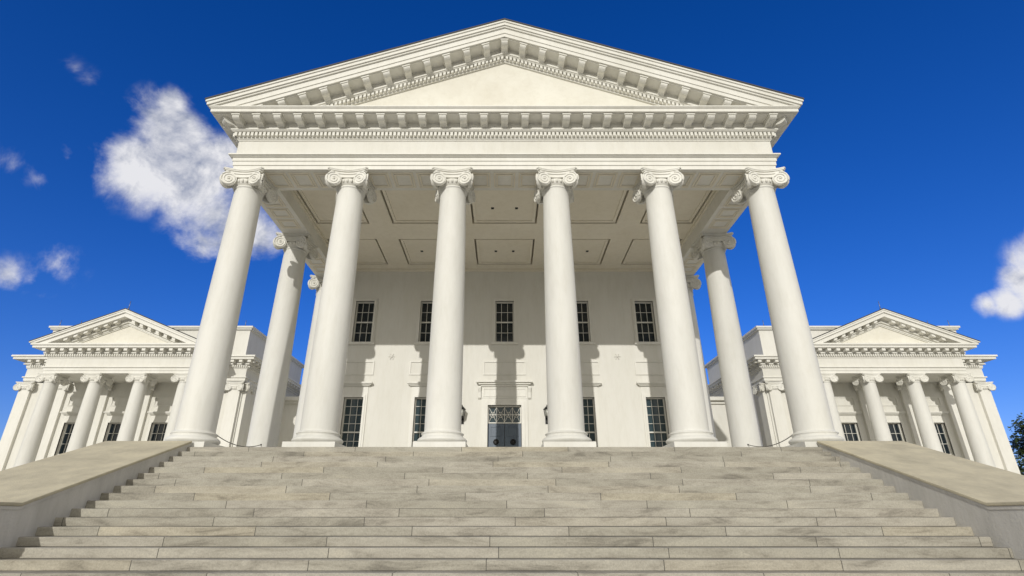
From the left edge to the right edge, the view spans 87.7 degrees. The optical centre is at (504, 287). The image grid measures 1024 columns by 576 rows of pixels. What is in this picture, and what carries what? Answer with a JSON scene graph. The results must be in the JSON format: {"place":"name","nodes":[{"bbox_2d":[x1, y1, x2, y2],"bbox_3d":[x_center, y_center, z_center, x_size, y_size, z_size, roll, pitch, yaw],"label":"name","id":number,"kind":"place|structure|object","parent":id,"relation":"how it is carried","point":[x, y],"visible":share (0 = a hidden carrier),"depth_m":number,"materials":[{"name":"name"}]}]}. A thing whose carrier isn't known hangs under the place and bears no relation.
{"place":"outdoors","nodes":[
{"label":"outdoors","id":0,"kind":"place"},
{"bbox_2d":[0,301,303,470],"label":"wing building","id":1,"kind":"structure","parent":0,"point":[120,375],"depth_m":31.33,"materials":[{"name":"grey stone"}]},
{"bbox_2d":[51,411,78,455],"bbox_3d":[-25.700,9.457,31.188,1.640,4.340,0.490,0,-23,0],"label":"window","id":2,"kind":"structure","parent":1,"relation":"in","point":[70,417],"depth_m":31.71,"materials":[{"name":"white glass"}]},
{"bbox_2d":[100,411,124,442],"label":"window","id":3,"kind":"structure","parent":1,"relation":"in","point":[115,418],"depth_m":31.81,"materials":[{"name":"white glass"}]},
{"bbox_2d":[145,411,170,440],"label":"window","id":4,"kind":"structure","parent":1,"relation":"in","point":[160,419],"depth_m":31.81,"materials":[{"name":"white glass"}]},
{"bbox_2d":[0,447,1023,575],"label":"stone staircase","id":5,"kind":"structure","parent":0,"point":[504,511],"depth_m":10.26,"materials":[{"name":"grey stone"}]},
{"bbox_2d":[165,18,844,446],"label":"temple building","id":6,"kind":"structure","parent":5,"relation":"on","point":[503,232],"depth_m":19.33,"materials":[{"name":"paint"}]},
{"bbox_2d":[218,436,261,446],"bbox_3d":[-8.810,5.106,17.726,0.060,0.296,3.660,1,-23,-2],"label":"rope barrier","id":7,"kind":"object","parent":6,"relation":"attached to","point":[238,445],"visible":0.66,"depth_m":17.57,"materials":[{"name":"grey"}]},
{"bbox_2d":[338,382,372,446],"bbox_3d":[-7.050,6.312,24.485,1.640,3.965,0.490,0,-23,0],"label":"window","id":8,"kind":"structure","parent":6,"relation":"in","point":[353,425],"depth_m":24.84,"materials":[{"name":"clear glass"}]},
{"bbox_2d":[348,298,377,344],"bbox_3d":[-7.000,1.675,26.553,1.320,2.430,0.360,0,-23,0],"label":"window","id":9,"kind":"structure","parent":6,"relation":"in","point":[366,313],"depth_m":26.61,"materials":[{"name":"white glass"}]},
{"bbox_2d":[407,382,426,446],"bbox_3d":[-3.750,6.312,24.485,1.640,3.965,0.490,0,-23,0],"label":"window","id":10,"kind":"structure","parent":6,"relation":"in","point":[419,389],"depth_m":24.87,"materials":[{"name":"white glass"}]},
{"bbox_2d":[414,298,432,344],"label":"window","id":11,"kind":"structure","parent":6,"relation":"in","point":[425,308],"depth_m":26.62,"materials":[{"name":"white glass"}]},
{"bbox_2d":[461,405,465,423],"bbox_3d":[-1.950,5.780,24.445,0.380,0.820,0.524,0,-23,0],"label":"wall lantern","id":12,"kind":"object","parent":6,"relation":"attached to","point":[462,415],"depth_m":24.36,"materials":[{"name":"black metal"}]},
{"bbox_2d":[488,424,503,446],"bbox_3d":[-0.385,7.289,24.225,0.750,2.225,0.115,0,-23,0],"label":"door","id":13,"kind":"structure","parent":6,"relation":"in","point":[495,431],"depth_m":24.44,"materials":[{"name":"grey"}]},
{"bbox_2d":[491,298,517,344],"bbox_3d":[0.000,1.675,26.553,1.320,2.430,0.360,0,-23,0],"label":"window","id":14,"kind":"structure","parent":6,"relation":"in","point":[504,312],"depth_m":26.62,"materials":[{"name":"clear glass"}]},
{"bbox_2d":[488,406,520,423],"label":"transom window","id":15,"kind":"structure","parent":6,"relation":"in","point":[496,414],"depth_m":24.84,"materials":[{"name":"white glass"}]},
{"bbox_2d":[505,424,520,446],"bbox_3d":[0.385,7.289,24.225,0.750,2.225,0.115,0,-23,0],"label":"door","id":16,"kind":"structure","parent":6,"relation":"in","point":[512,431],"depth_m":24.44,"materials":[{"name":"grey"}]},
{"bbox_2d":[543,405,547,423],"bbox_3d":[1.950,5.780,24.445,0.380,0.820,0.524,0,-23,0],"label":"wall lantern","id":17,"kind":"object","parent":6,"relation":"attached to","point":[545,414],"depth_m":24.35,"materials":[{"name":"black metal"}]},
{"bbox_2d":[576,298,594,344],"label":"window","id":18,"kind":"structure","parent":6,"relation":"in","point":[583,307],"depth_m":26.63,"materials":[{"name":"clear glass"}]},
{"bbox_2d":[582,382,601,446],"bbox_3d":[3.750,6.312,24.485,1.640,3.965,0.490,0,-23,0],"label":"window","id":19,"kind":"structure","parent":6,"relation":"in","point":[589,389],"depth_m":24.87,"materials":[{"name":"clear glass"}]},
{"bbox_2d":[631,298,660,344],"bbox_3d":[7.000,1.675,26.553,1.320,2.430,0.360,0,-23,0],"label":"window","id":20,"kind":"structure","parent":6,"relation":"in","point":[642,312],"depth_m":26.61,"materials":[{"name":"clear glass"}]},
{"bbox_2d":[636,382,670,446],"bbox_3d":[7.050,6.312,24.485,1.640,3.965,0.490,0,-23,0],"label":"window","id":21,"kind":"structure","parent":6,"relation":"in","point":[655,424],"depth_m":24.84,"materials":[{"name":"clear glass"}]},
{"bbox_2d":[747,436,790,446],"bbox_3d":[8.810,5.106,17.726,0.060,0.296,3.660,-1,-23,2],"label":"rope barrier","id":22,"kind":"object","parent":6,"relation":"attached to","point":[769,445],"visible":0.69,"depth_m":17.73,"materials":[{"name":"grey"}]},
{"bbox_2d":[0,0,1023,467],"label":"sky","id":23,"kind":"structure","parent":0,"point":[902,155],"materials":[{"name":"blue"}]},
{"bbox_2d":[705,301,1020,473],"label":"wing building","id":24,"kind":"structure","parent":0,"point":[888,375],"depth_m":31.32,"materials":[{"name":"white stone"}]},
{"bbox_2d":[838,411,863,440],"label":"window","id":25,"kind":"structure","parent":24,"relation":"in","point":[848,419],"depth_m":31.81,"materials":[{"name":"white glass"}]},
{"bbox_2d":[884,411,908,442],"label":"window","id":26,"kind":"structure","parent":24,"relation":"in","point":[893,418],"depth_m":31.81,"materials":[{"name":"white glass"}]},
{"bbox_2d":[930,411,957,455],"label":"window","id":27,"kind":"structure","parent":24,"relation":"in","point":[938,417],"depth_m":31.71,"materials":[{"name":"white glass"}]},
{"bbox_2d":[1008,413,1023,474],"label":"tree","id":28,"kind":"object","parent":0,"point":[1019,446],"visible":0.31,"depth_m":59.62,"materials":[{"name":"green plant"}]},
{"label":"pavement","id":29,"kind":"structure","parent":0,"visible":0},
{"bbox_2d":[0,441,191,547],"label":"cheek wall","id":30,"kind":"structure","parent":29,"relation":"on","point":[44,492],"depth_m":11.28,"materials":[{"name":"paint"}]},
{"bbox_2d":[817,441,1023,558],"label":"cheek wall","id":31,"kind":"structure","parent":29,"relation":"on","point":[981,499],"depth_m":11.04,"materials":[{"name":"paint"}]}
]}

